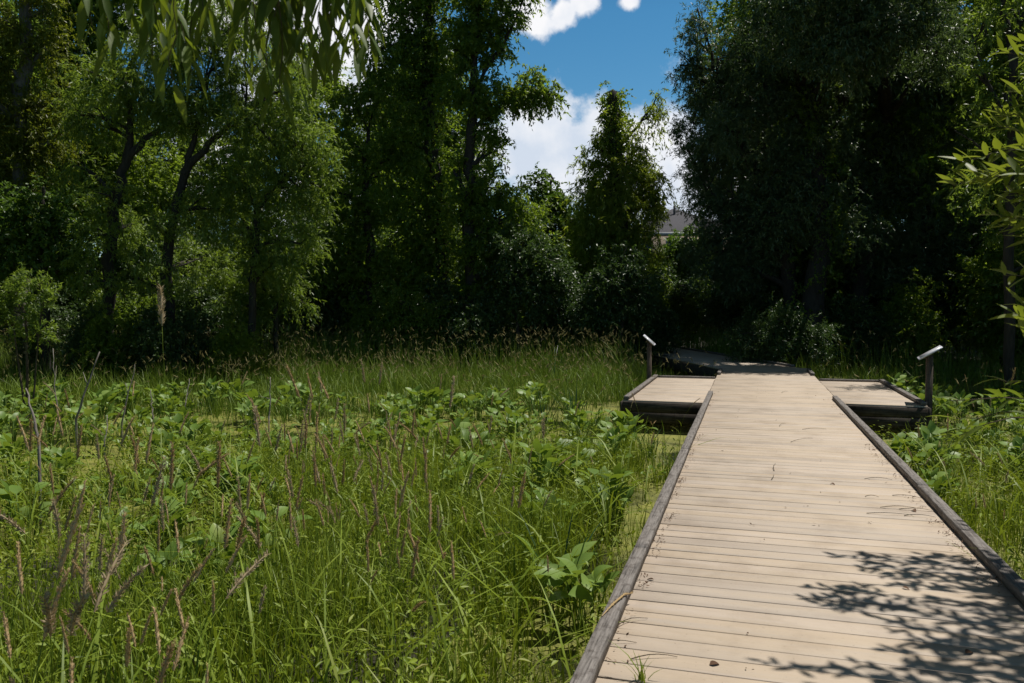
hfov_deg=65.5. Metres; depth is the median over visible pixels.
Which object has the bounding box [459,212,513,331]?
understory shrub
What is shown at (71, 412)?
broad leaved plant
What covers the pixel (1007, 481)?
seeding grass stalk
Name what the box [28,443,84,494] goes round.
broad leaved plant
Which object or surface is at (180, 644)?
seeding grass stalk
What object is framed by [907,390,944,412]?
broad leaved plant
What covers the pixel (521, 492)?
seeding grass stalk
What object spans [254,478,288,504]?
broad leaved plant
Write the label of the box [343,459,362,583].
seeding grass stalk
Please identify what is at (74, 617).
seeding grass stalk
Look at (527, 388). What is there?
broad leaved plant
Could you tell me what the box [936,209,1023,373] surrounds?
understory shrub
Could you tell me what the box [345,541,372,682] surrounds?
seeding grass stalk
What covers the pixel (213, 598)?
seeding grass stalk
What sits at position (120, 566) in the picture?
broad leaved plant
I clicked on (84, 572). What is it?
seeding grass stalk
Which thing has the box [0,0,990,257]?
sky
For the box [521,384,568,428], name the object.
cattail tuft
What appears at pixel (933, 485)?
broad leaved plant
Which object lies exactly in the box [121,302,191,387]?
understory shrub
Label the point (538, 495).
broad leaved plant
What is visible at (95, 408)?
broad leaved plant
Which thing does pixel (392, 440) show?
seeding grass stalk
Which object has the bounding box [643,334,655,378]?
information sign
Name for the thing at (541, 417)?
broad leaved plant
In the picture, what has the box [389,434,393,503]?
seeding grass stalk
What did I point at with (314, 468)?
seeding grass stalk
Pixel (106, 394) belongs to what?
broad leaved plant
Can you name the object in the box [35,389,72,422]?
broad leaved plant
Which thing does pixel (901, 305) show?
understory shrub
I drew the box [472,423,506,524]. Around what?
seeding grass stalk
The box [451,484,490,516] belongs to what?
broad leaved plant
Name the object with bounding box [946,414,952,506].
seeding grass stalk
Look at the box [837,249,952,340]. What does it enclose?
understory shrub
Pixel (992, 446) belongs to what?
seeding grass stalk
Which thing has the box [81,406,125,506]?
seeding grass stalk
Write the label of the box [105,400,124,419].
broad leaved plant
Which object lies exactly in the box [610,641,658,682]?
grass tuft
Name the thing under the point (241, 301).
willow bush
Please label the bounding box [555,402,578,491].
seeding grass stalk
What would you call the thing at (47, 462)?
seeding grass stalk
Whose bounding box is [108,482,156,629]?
seeding grass stalk
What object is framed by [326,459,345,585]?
seeding grass stalk
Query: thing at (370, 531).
seeding grass stalk
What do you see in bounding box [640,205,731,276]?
house
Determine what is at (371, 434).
seeding grass stalk
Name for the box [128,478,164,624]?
seeding grass stalk
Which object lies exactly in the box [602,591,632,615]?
fallen seed head
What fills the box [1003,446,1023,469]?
broad leaved plant
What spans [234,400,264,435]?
broad leaved plant
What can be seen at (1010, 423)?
broad leaved plant
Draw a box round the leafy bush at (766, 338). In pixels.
[719,291,845,372]
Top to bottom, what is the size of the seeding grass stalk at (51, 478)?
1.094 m
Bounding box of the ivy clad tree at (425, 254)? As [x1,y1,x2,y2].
[287,0,469,317]
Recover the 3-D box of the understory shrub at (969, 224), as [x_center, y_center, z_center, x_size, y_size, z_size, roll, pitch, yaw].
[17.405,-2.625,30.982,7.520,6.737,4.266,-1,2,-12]
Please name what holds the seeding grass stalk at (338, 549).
on the water
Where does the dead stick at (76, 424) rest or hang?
in the water
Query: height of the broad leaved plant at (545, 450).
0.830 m
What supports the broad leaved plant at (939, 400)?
in the water
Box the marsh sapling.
[0,262,62,403]
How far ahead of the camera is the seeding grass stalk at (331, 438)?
6.62 m
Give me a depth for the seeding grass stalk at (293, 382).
5.83 m
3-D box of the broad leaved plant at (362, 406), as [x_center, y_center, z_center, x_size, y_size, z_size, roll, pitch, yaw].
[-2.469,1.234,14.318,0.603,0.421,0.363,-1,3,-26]
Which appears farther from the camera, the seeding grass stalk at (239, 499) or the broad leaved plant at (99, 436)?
the broad leaved plant at (99, 436)
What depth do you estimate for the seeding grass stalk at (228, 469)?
5.10 m
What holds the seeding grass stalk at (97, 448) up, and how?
on the water
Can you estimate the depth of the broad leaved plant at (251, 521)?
5.49 m
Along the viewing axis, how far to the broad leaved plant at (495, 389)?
14.17 m
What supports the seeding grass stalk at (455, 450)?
on the water
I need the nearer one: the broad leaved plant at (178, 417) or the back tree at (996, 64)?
the broad leaved plant at (178, 417)
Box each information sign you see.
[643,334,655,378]
[917,345,942,419]
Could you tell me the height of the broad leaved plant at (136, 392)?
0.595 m
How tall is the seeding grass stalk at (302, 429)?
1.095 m
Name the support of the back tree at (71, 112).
on the ground at (396, 664)
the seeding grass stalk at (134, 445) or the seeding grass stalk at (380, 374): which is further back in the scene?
the seeding grass stalk at (380, 374)
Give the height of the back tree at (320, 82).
13.728 m
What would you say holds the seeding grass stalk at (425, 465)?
on the water
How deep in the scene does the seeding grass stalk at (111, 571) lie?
2.36 m
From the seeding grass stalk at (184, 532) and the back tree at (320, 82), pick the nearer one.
the seeding grass stalk at (184, 532)
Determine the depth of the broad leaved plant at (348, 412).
12.64 m
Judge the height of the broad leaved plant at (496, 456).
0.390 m
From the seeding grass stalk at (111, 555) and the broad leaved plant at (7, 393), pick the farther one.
the broad leaved plant at (7, 393)
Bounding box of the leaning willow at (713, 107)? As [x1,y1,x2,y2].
[660,0,803,366]
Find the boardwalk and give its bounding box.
[569,345,1023,682]
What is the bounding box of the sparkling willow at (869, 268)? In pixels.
[795,0,995,366]
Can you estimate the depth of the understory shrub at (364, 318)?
23.80 m
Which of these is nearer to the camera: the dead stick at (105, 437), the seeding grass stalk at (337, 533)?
the seeding grass stalk at (337, 533)
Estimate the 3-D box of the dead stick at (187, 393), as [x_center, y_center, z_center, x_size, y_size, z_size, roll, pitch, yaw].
[-4.931,1.057,12.127,0.091,0.967,0.182,1,3,16]
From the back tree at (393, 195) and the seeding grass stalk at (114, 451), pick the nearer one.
the seeding grass stalk at (114, 451)
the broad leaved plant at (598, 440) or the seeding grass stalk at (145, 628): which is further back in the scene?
the broad leaved plant at (598, 440)
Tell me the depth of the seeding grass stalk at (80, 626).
2.78 m
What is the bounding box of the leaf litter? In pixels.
[606,395,1008,661]
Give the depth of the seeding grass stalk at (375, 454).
5.83 m
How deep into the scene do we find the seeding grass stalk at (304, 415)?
6.36 m
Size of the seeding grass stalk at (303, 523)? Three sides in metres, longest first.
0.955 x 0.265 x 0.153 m
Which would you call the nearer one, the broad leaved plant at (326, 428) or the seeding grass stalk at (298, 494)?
the seeding grass stalk at (298, 494)
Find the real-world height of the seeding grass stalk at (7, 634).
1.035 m
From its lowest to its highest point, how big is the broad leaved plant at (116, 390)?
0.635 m
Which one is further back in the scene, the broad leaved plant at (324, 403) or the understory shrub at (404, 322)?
the understory shrub at (404, 322)
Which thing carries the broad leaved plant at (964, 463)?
in the water
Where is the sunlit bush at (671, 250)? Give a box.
[657,222,711,344]
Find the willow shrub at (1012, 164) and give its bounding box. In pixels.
[926,27,1023,449]
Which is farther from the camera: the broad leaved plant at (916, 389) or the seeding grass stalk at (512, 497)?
the broad leaved plant at (916, 389)
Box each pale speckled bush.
[472,219,579,361]
[564,240,671,356]
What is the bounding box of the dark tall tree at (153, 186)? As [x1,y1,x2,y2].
[14,0,192,282]
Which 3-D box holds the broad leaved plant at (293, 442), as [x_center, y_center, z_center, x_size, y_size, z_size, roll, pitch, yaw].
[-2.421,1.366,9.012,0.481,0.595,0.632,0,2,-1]
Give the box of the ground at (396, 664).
[0,338,992,682]
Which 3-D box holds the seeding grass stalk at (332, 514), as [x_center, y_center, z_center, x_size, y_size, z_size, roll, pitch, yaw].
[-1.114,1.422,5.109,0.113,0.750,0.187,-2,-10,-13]
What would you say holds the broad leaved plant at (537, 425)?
in the water
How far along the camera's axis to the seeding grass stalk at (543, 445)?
6.66 m
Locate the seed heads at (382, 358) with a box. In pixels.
[0,319,1021,393]
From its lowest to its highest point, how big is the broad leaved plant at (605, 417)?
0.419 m
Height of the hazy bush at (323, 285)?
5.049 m
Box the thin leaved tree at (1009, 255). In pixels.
[946,0,1023,404]
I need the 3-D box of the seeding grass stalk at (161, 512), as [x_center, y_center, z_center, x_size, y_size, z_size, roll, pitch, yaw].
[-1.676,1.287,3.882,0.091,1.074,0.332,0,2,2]
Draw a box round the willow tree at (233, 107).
[29,0,353,381]
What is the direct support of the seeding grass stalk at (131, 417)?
on the water
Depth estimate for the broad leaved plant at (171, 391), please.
14.90 m
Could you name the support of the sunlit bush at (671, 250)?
on the ground at (396, 664)
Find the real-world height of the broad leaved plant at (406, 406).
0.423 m
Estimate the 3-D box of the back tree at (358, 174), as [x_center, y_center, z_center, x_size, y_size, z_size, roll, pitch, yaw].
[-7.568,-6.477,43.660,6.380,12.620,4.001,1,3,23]
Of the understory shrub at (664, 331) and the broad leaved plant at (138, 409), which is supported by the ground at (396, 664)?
the understory shrub at (664, 331)
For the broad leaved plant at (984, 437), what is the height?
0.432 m
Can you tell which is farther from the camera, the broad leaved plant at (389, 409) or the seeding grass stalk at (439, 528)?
the broad leaved plant at (389, 409)
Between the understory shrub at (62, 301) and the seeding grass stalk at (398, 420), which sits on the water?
the seeding grass stalk at (398, 420)
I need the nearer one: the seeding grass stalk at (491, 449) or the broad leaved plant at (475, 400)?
the seeding grass stalk at (491, 449)
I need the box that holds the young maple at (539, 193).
[516,161,592,248]
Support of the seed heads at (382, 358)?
attached to the marsh grass at (592, 390)
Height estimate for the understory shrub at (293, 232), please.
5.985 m
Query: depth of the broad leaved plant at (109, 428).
11.66 m
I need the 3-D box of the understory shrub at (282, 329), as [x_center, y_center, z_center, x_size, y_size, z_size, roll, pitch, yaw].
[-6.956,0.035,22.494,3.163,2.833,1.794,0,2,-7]
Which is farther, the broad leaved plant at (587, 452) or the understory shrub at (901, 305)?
the understory shrub at (901, 305)
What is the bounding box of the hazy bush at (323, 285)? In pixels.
[278,219,376,331]
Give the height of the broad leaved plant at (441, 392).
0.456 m
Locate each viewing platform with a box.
[620,374,714,429]
[819,379,930,432]
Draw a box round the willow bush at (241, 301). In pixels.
[208,254,326,371]
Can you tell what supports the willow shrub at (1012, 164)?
on the ground at (396, 664)
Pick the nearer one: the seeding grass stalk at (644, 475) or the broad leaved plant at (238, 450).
the seeding grass stalk at (644, 475)
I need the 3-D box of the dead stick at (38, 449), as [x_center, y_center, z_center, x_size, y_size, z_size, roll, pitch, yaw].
[-4.282,1.087,7.123,0.275,1.333,0.038,2,3,37]
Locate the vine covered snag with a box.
[555,80,681,363]
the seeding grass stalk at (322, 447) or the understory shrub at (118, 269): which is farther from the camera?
the understory shrub at (118, 269)
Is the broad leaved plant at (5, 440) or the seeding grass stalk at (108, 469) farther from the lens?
the broad leaved plant at (5, 440)
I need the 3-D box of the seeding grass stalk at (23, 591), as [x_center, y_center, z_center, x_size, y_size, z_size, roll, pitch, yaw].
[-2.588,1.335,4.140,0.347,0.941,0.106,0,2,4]
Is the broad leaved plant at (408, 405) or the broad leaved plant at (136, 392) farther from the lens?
the broad leaved plant at (136, 392)
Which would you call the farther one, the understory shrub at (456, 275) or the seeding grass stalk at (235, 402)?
the understory shrub at (456, 275)
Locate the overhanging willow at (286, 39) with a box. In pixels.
[76,0,386,135]
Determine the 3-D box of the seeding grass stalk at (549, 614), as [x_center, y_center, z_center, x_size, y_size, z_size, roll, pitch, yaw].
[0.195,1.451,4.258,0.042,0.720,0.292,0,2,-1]
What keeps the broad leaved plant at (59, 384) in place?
in the water
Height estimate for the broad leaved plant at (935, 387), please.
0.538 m
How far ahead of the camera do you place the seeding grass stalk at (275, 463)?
6.25 m
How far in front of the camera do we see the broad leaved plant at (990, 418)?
12.20 m
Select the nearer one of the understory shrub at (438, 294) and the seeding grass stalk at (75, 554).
the seeding grass stalk at (75, 554)
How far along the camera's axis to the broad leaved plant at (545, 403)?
14.88 m
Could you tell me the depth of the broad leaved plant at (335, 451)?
9.03 m
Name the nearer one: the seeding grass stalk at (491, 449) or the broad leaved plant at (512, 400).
the seeding grass stalk at (491, 449)
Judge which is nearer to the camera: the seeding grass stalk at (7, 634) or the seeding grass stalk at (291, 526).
the seeding grass stalk at (7, 634)
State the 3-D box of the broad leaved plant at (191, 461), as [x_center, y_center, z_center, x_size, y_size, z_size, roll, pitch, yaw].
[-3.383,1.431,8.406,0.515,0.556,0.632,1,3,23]
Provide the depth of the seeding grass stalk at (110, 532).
4.64 m
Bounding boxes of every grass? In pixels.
[0,324,1023,622]
[156,284,181,534]
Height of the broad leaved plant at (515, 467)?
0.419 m
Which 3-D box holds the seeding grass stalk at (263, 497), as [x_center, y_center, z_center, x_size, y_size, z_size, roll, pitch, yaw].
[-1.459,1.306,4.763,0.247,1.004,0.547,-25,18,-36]
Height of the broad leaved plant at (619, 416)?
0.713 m
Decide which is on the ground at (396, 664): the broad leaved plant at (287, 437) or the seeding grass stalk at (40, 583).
the seeding grass stalk at (40, 583)
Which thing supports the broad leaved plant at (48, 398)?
in the water
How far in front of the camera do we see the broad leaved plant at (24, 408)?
13.13 m
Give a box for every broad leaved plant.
[0,391,21,424]
[0,411,32,443]
[0,415,8,429]
[0,433,41,484]
[0,480,59,555]
[1,390,16,411]
[3,459,33,494]
[7,397,39,422]
[14,465,51,506]
[15,385,48,409]
[19,404,41,425]
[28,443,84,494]
[33,408,70,447]
[34,395,49,416]
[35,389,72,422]
[37,390,56,410]
[41,378,73,410]
[45,476,99,511]
[59,399,83,418]
[64,405,96,435]
[71,403,117,438]
[71,417,106,445]
[75,387,120,424]
[78,469,132,523]
[80,555,147,582]
[83,428,121,455]
[90,468,156,502]
[95,382,131,409]
[98,506,145,547]
[101,423,120,440]
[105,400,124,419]
[110,417,142,442]
[112,381,142,413]
[112,435,141,457]
[115,405,151,435]
[120,389,147,414]
[126,495,196,561]
[132,475,200,537]
[133,416,162,444]
[133,531,214,588]
[138,438,157,455]
[139,436,177,463]
[140,541,228,618]
[141,415,163,435]
[142,426,188,469]
[143,384,170,416]
[144,384,177,412]
[148,455,193,477]
[152,392,182,416]
[152,449,215,496]
[153,443,196,475]
[158,413,211,451]
[163,406,198,447]
[165,380,192,410]
[169,477,202,520]
[170,413,203,422]
[170,422,213,450]
[173,445,204,471]
[175,468,215,502]
[179,398,195,417]
[183,520,270,593]
[185,419,224,445]
[188,445,237,490]
[191,557,273,601]
[193,389,220,411]
[198,375,228,413]
[198,426,227,445]
[198,472,252,521]
[203,482,225,503]
[211,454,269,509]
[215,446,247,470]
[217,378,254,407]
[222,423,255,449]
[225,498,281,533]
[231,389,273,415]
[233,435,265,450]
[233,506,312,583]
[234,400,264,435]
[236,397,268,427]
[237,402,260,422]
[242,429,282,467]
[243,449,269,463]
[250,470,271,498]
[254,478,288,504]
[267,431,298,454]
[268,395,300,420]
[270,419,296,434]
[271,436,315,475]
[277,381,315,413]
[290,411,307,421]
[297,386,333,426]
[310,417,327,430]
[318,440,350,464]
[319,418,341,435]
[319,424,340,455]
[320,405,337,417]
[323,428,354,454]
[329,405,359,425]
[332,417,361,448]
[335,392,358,413]
[339,427,390,480]
[358,399,388,415]
[365,418,386,441]
[371,417,398,448]
[372,399,389,418]
[375,416,409,444]
[378,392,401,407]
[378,401,399,417]
[378,402,412,430]
[381,429,406,452]
[393,401,412,419]
[396,433,435,455]
[397,417,424,442]
[398,398,422,420]
[402,413,448,462]
[405,385,435,417]
[406,449,451,485]
[412,413,435,427]
[417,387,450,412]
[423,404,443,424]
[425,403,447,419]
[428,417,487,463]
[432,426,447,445]
[433,389,446,402]
[438,394,466,420]
[438,423,477,446]
[438,451,493,504]
[440,428,500,458]
[446,455,492,478]
[450,409,474,427]
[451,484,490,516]
[454,390,491,419]
[458,397,478,416]
[463,408,472,421]
[465,521,502,548]
[474,389,509,420]
[478,419,500,446]
[481,406,522,441]
[485,384,505,415]
[487,449,505,466]
[494,459,530,476]
[494,473,520,498]
[497,429,521,439]
[499,398,523,424]
[501,414,540,453]
[501,439,522,457]
[503,395,520,409]
[505,455,533,467]
[506,438,569,494]
[514,405,528,423]
[514,534,597,622]
[516,387,548,416]
[518,384,538,408]
[520,413,540,431]
[521,487,581,538]
[523,423,553,441]
[524,381,550,408]
[530,410,552,427]
[534,437,572,475]
[534,557,620,636]
[535,399,546,411]
[540,433,564,445]
[550,451,587,498]
[556,447,595,487]
[558,406,596,442]
[559,396,584,421]
[563,412,578,438]
[566,437,590,450]
[575,462,638,538]
[580,466,635,514]
[583,406,607,442]
[588,415,610,438]
[588,433,608,460]
[589,425,631,464]
[595,420,636,451]
[604,408,657,451]
[641,463,666,482]
[886,372,917,388]
[886,432,918,467]
[901,387,919,396]
[902,386,921,393]
[904,439,951,478]
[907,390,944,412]
[908,420,962,472]
[918,383,942,394]
[920,467,961,500]
[932,392,961,422]
[935,401,957,417]
[936,390,967,413]
[940,383,965,399]
[942,389,977,428]
[948,417,988,454]
[949,454,979,473]
[956,414,994,434]
[965,391,975,401]
[971,428,1006,449]
[973,445,1006,477]
[974,389,1015,429]
[978,385,999,406]
[983,403,1005,421]
[984,427,1009,447]
[997,435,1023,484]
[1002,410,1023,438]
[1003,391,1021,412]
[1003,413,1023,431]
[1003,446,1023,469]
[1005,380,1023,409]
[1006,416,1023,435]
[1016,397,1023,414]
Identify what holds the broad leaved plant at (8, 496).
on the ground at (396, 664)
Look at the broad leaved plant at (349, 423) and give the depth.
10.84 m
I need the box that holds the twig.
[631,654,676,658]
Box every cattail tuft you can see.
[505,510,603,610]
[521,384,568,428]
[539,347,573,383]
[543,377,595,426]
[634,428,671,457]
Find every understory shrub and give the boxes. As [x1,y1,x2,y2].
[0,274,11,339]
[0,275,11,346]
[0,301,78,377]
[2,244,99,349]
[50,219,143,308]
[50,302,115,385]
[65,271,163,343]
[66,295,156,387]
[73,233,209,338]
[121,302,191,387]
[127,307,227,387]
[140,212,233,300]
[155,230,258,315]
[155,274,242,344]
[198,313,274,388]
[201,228,302,329]
[205,303,313,375]
[246,205,341,340]
[280,269,382,356]
[327,226,409,316]
[334,282,423,359]
[347,205,434,274]
[361,280,458,365]
[411,276,484,362]
[441,292,523,371]
[449,231,521,332]
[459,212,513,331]
[498,220,607,345]
[507,258,629,365]
[544,270,617,359]
[547,210,658,279]
[602,239,683,328]
[617,279,690,368]
[654,262,706,341]
[673,279,712,346]
[685,264,720,336]
[694,276,714,340]
[696,257,743,337]
[722,205,846,320]
[730,233,808,363]
[788,210,904,359]
[824,292,905,372]
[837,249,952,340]
[873,268,956,371]
[900,201,986,358]
[902,200,989,354]
[924,204,998,364]
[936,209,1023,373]
[952,200,1023,356]
[956,210,1023,375]
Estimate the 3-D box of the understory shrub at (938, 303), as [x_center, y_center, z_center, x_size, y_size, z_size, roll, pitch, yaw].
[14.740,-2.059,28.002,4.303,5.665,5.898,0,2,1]
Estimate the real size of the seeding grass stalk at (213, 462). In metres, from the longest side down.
1.244 x 0.678 x 0.306 m
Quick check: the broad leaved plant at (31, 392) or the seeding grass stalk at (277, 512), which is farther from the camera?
the broad leaved plant at (31, 392)
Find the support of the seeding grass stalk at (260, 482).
on the water
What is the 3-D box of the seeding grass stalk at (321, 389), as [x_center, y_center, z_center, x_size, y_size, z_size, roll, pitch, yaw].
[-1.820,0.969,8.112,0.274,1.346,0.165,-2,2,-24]
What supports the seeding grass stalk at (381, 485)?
on the water
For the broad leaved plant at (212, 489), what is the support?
in the water
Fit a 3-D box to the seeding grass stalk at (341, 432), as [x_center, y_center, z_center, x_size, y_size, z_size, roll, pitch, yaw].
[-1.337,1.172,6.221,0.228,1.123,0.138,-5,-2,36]
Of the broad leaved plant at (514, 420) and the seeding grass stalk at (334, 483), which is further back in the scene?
the broad leaved plant at (514, 420)
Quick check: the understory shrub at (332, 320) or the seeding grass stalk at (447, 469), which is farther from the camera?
the understory shrub at (332, 320)
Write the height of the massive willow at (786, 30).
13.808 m
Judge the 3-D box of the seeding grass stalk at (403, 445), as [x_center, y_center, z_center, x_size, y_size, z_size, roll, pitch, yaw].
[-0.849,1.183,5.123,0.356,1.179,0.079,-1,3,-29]
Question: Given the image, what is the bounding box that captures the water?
[0,365,1023,682]
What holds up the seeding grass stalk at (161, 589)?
on the ground at (396, 664)
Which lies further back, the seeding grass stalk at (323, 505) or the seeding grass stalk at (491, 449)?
the seeding grass stalk at (491, 449)
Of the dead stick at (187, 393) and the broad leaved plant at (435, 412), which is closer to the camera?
the dead stick at (187, 393)
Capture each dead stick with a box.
[25,388,41,525]
[53,351,58,426]
[75,352,99,452]
[103,415,107,476]
[121,364,134,447]
[150,390,153,418]
[184,379,191,406]
[260,377,270,436]
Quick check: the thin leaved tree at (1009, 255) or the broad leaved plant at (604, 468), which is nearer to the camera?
the broad leaved plant at (604, 468)
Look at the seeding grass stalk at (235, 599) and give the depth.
4.41 m
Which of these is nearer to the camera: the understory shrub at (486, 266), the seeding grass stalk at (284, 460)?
the seeding grass stalk at (284, 460)
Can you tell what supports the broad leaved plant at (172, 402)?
in the water
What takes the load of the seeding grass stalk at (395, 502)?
on the water
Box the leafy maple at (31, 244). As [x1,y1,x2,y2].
[0,174,106,375]
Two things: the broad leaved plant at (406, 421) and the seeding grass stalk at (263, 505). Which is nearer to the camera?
the seeding grass stalk at (263, 505)
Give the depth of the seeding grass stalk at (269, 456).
6.98 m
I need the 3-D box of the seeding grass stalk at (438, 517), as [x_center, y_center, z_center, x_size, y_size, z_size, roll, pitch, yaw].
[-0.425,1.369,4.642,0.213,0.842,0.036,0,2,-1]
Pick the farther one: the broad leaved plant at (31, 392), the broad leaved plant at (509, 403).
the broad leaved plant at (31, 392)
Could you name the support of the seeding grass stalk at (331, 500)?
on the water
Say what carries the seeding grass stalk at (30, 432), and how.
on the water
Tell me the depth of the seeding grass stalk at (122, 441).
5.00 m
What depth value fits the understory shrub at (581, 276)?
25.41 m
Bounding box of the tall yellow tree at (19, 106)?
[0,0,102,355]
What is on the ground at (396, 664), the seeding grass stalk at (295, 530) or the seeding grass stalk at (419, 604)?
the seeding grass stalk at (295, 530)
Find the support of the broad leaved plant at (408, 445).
in the water
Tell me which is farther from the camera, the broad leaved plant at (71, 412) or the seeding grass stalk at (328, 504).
the broad leaved plant at (71, 412)
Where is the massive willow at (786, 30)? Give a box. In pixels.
[724,0,923,374]
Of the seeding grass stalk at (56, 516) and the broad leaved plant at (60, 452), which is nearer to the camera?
the seeding grass stalk at (56, 516)
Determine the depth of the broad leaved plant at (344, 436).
10.06 m
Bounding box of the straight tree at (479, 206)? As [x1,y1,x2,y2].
[424,0,570,314]
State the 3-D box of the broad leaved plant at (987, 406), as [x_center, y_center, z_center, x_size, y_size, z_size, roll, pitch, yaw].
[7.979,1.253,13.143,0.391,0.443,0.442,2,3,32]
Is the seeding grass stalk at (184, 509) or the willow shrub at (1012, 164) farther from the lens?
the seeding grass stalk at (184, 509)
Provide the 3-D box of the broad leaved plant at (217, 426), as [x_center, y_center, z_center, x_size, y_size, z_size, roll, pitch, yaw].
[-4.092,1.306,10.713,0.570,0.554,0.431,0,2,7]
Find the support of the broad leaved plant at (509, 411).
in the water
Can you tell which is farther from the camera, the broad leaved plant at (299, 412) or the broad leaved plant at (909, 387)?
the broad leaved plant at (909, 387)
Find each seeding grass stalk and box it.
[0,417,50,585]
[0,509,103,649]
[0,511,113,682]
[0,537,43,650]
[0,569,19,660]
[1,476,77,682]
[1,611,13,678]
[4,415,46,607]
[15,415,65,596]
[15,541,31,680]
[22,495,76,674]
[27,432,90,551]
[31,418,56,530]
[32,567,70,682]
[34,405,82,585]
[35,463,73,540]
[35,503,85,682]
[38,588,56,682]
[39,503,95,654]
[42,424,83,602]
[43,380,76,448]
[48,479,127,682]
[49,464,91,611]
[50,497,68,682]
[53,402,89,470]
[53,525,81,682]
[57,539,75,659]
[59,616,74,682]
[62,389,80,485]
[62,607,111,682]
[65,590,91,682]
[68,657,74,682]
[71,416,134,595]
[71,560,221,682]
[73,534,132,678]
[73,537,117,682]
[74,560,149,675]
[78,532,90,682]
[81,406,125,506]
[83,433,128,565]
[85,474,114,631]
[90,424,131,493]
[92,533,113,676]
[93,501,101,593]
[95,452,230,607]
[96,455,166,682]
[101,548,215,682]
[103,455,143,592]
[103,549,169,681]
[106,522,133,595]
[106,535,246,682]
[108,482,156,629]
[109,381,135,493]
[109,510,127,682]
[115,441,174,676]
[117,492,136,582]
[121,477,151,596]
[122,411,188,544]
[124,626,131,682]
[126,612,140,681]
[127,420,179,508]
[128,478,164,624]
[129,434,159,574]
[129,436,147,611]
[131,589,172,682]
[131,612,152,682]
[138,422,195,680]
[143,546,180,677]
[144,520,160,682]
[148,501,172,607]
[151,458,182,534]
[152,563,202,682]
[153,607,160,670]
[155,637,175,682]
[159,496,185,656]
[161,576,162,645]
[164,476,199,560]
[165,441,226,682]
[169,483,222,592]
[170,616,190,682]
[172,548,270,682]
[174,519,233,682]
[174,587,196,682]
[183,514,246,681]
[185,445,241,587]
[201,498,237,682]
[202,494,225,629]
[204,662,208,682]
[208,580,215,680]
[223,440,254,547]
[223,458,266,566]
[225,478,263,540]
[226,371,260,443]
[228,585,266,682]
[230,516,281,682]
[231,566,240,663]
[234,502,278,635]
[235,475,273,640]
[236,499,279,623]
[236,513,338,681]
[240,492,272,577]
[245,424,283,533]
[245,473,304,682]
[247,395,286,480]
[251,398,289,565]
[252,406,301,619]
[252,493,279,616]
[255,404,286,521]
[260,419,273,503]
[262,478,275,510]
[264,428,296,540]
[269,476,303,675]
[275,394,311,532]
[275,429,304,579]
[277,473,326,620]
[281,450,337,655]
[282,456,287,524]
[284,423,289,514]
[284,475,337,619]
[285,462,313,559]
[286,364,338,547]
[286,419,307,583]
[286,499,335,674]
[287,430,337,566]
[287,470,321,612]
[288,422,303,524]
[288,450,301,538]
[289,497,308,681]
[292,516,324,677]
[295,422,370,524]
[296,439,301,526]
[297,399,312,522]
[299,509,340,645]
[302,409,330,507]
[306,372,352,539]
[306,497,354,571]
[310,412,325,576]
[311,453,346,629]
[314,434,391,582]
[314,516,379,682]
[317,371,337,473]
[317,376,357,498]
[317,500,353,567]
[318,435,345,522]
[321,398,339,513]
[322,427,332,510]
[322,437,345,579]
[323,434,365,552]
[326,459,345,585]
[326,511,338,598]
[328,506,347,607]
[329,460,361,629]
[330,456,355,554]
[333,403,374,561]
[335,502,339,577]
[335,504,362,586]
[338,570,377,661]
[339,422,357,545]
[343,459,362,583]
[345,475,398,649]
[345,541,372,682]
[348,471,409,681]
[349,429,373,532]
[349,499,405,617]
[350,478,392,584]
[352,475,380,560]
[353,435,379,540]
[353,488,401,665]
[354,600,426,680]
[355,451,400,582]
[356,421,398,553]
[360,359,386,466]
[360,466,384,581]
[360,514,392,645]
[363,412,392,500]
[363,502,374,628]
[367,362,382,486]
[367,394,379,510]
[367,452,394,550]
[369,444,425,549]
[370,412,400,558]
[371,484,408,682]
[373,461,392,553]
[374,512,440,680]
[376,440,413,619]
[378,542,393,623]
[379,489,439,682]
[382,424,397,549]
[383,434,405,573]
[383,528,406,678]
[384,426,447,585]
[384,467,415,584]
[385,452,413,594]
[388,421,421,539]
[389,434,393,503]
[394,409,431,553]
[394,417,424,503]
[396,550,430,655]
[399,423,471,554]
[400,463,423,578]
[400,485,405,569]
[401,537,420,682]
[406,437,426,581]
[406,520,429,635]
[407,526,457,682]
[408,514,440,658]
[409,446,460,525]
[410,434,417,501]
[410,516,443,607]
[414,459,433,562]
[414,496,443,580]
[416,449,444,624]
[418,540,456,682]
[419,429,430,513]
[420,551,446,608]
[421,424,463,556]
[425,473,436,590]
[426,505,448,628]
[427,376,456,545]
[436,374,461,473]
[436,423,454,538]
[438,540,469,650]
[442,463,474,577]
[452,473,488,541]
[461,507,473,583]
[466,469,502,584]
[467,426,483,521]
[472,415,492,509]
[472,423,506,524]
[480,520,524,643]
[487,419,499,503]
[487,471,526,677]
[488,451,511,530]
[502,438,542,541]
[502,486,514,582]
[510,491,550,605]
[515,448,531,523]
[521,454,574,509]
[541,420,558,490]
[542,414,548,514]
[544,556,551,673]
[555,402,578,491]
[627,432,653,521]
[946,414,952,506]
[971,452,1016,543]
[975,498,976,532]
[981,509,1004,552]
[982,494,1015,558]
[989,369,1015,448]
[992,408,1012,471]
[997,453,1012,517]
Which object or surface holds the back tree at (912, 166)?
on the ground at (396, 664)
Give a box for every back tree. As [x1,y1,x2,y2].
[0,0,50,220]
[0,0,79,228]
[33,10,100,238]
[84,75,180,255]
[141,113,221,260]
[197,115,282,253]
[233,21,365,246]
[339,124,377,241]
[350,66,423,229]
[359,41,511,262]
[692,0,854,356]
[758,2,976,315]
[846,101,918,335]
[883,0,1023,360]
[907,0,1023,236]
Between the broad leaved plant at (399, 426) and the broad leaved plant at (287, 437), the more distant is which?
the broad leaved plant at (399, 426)

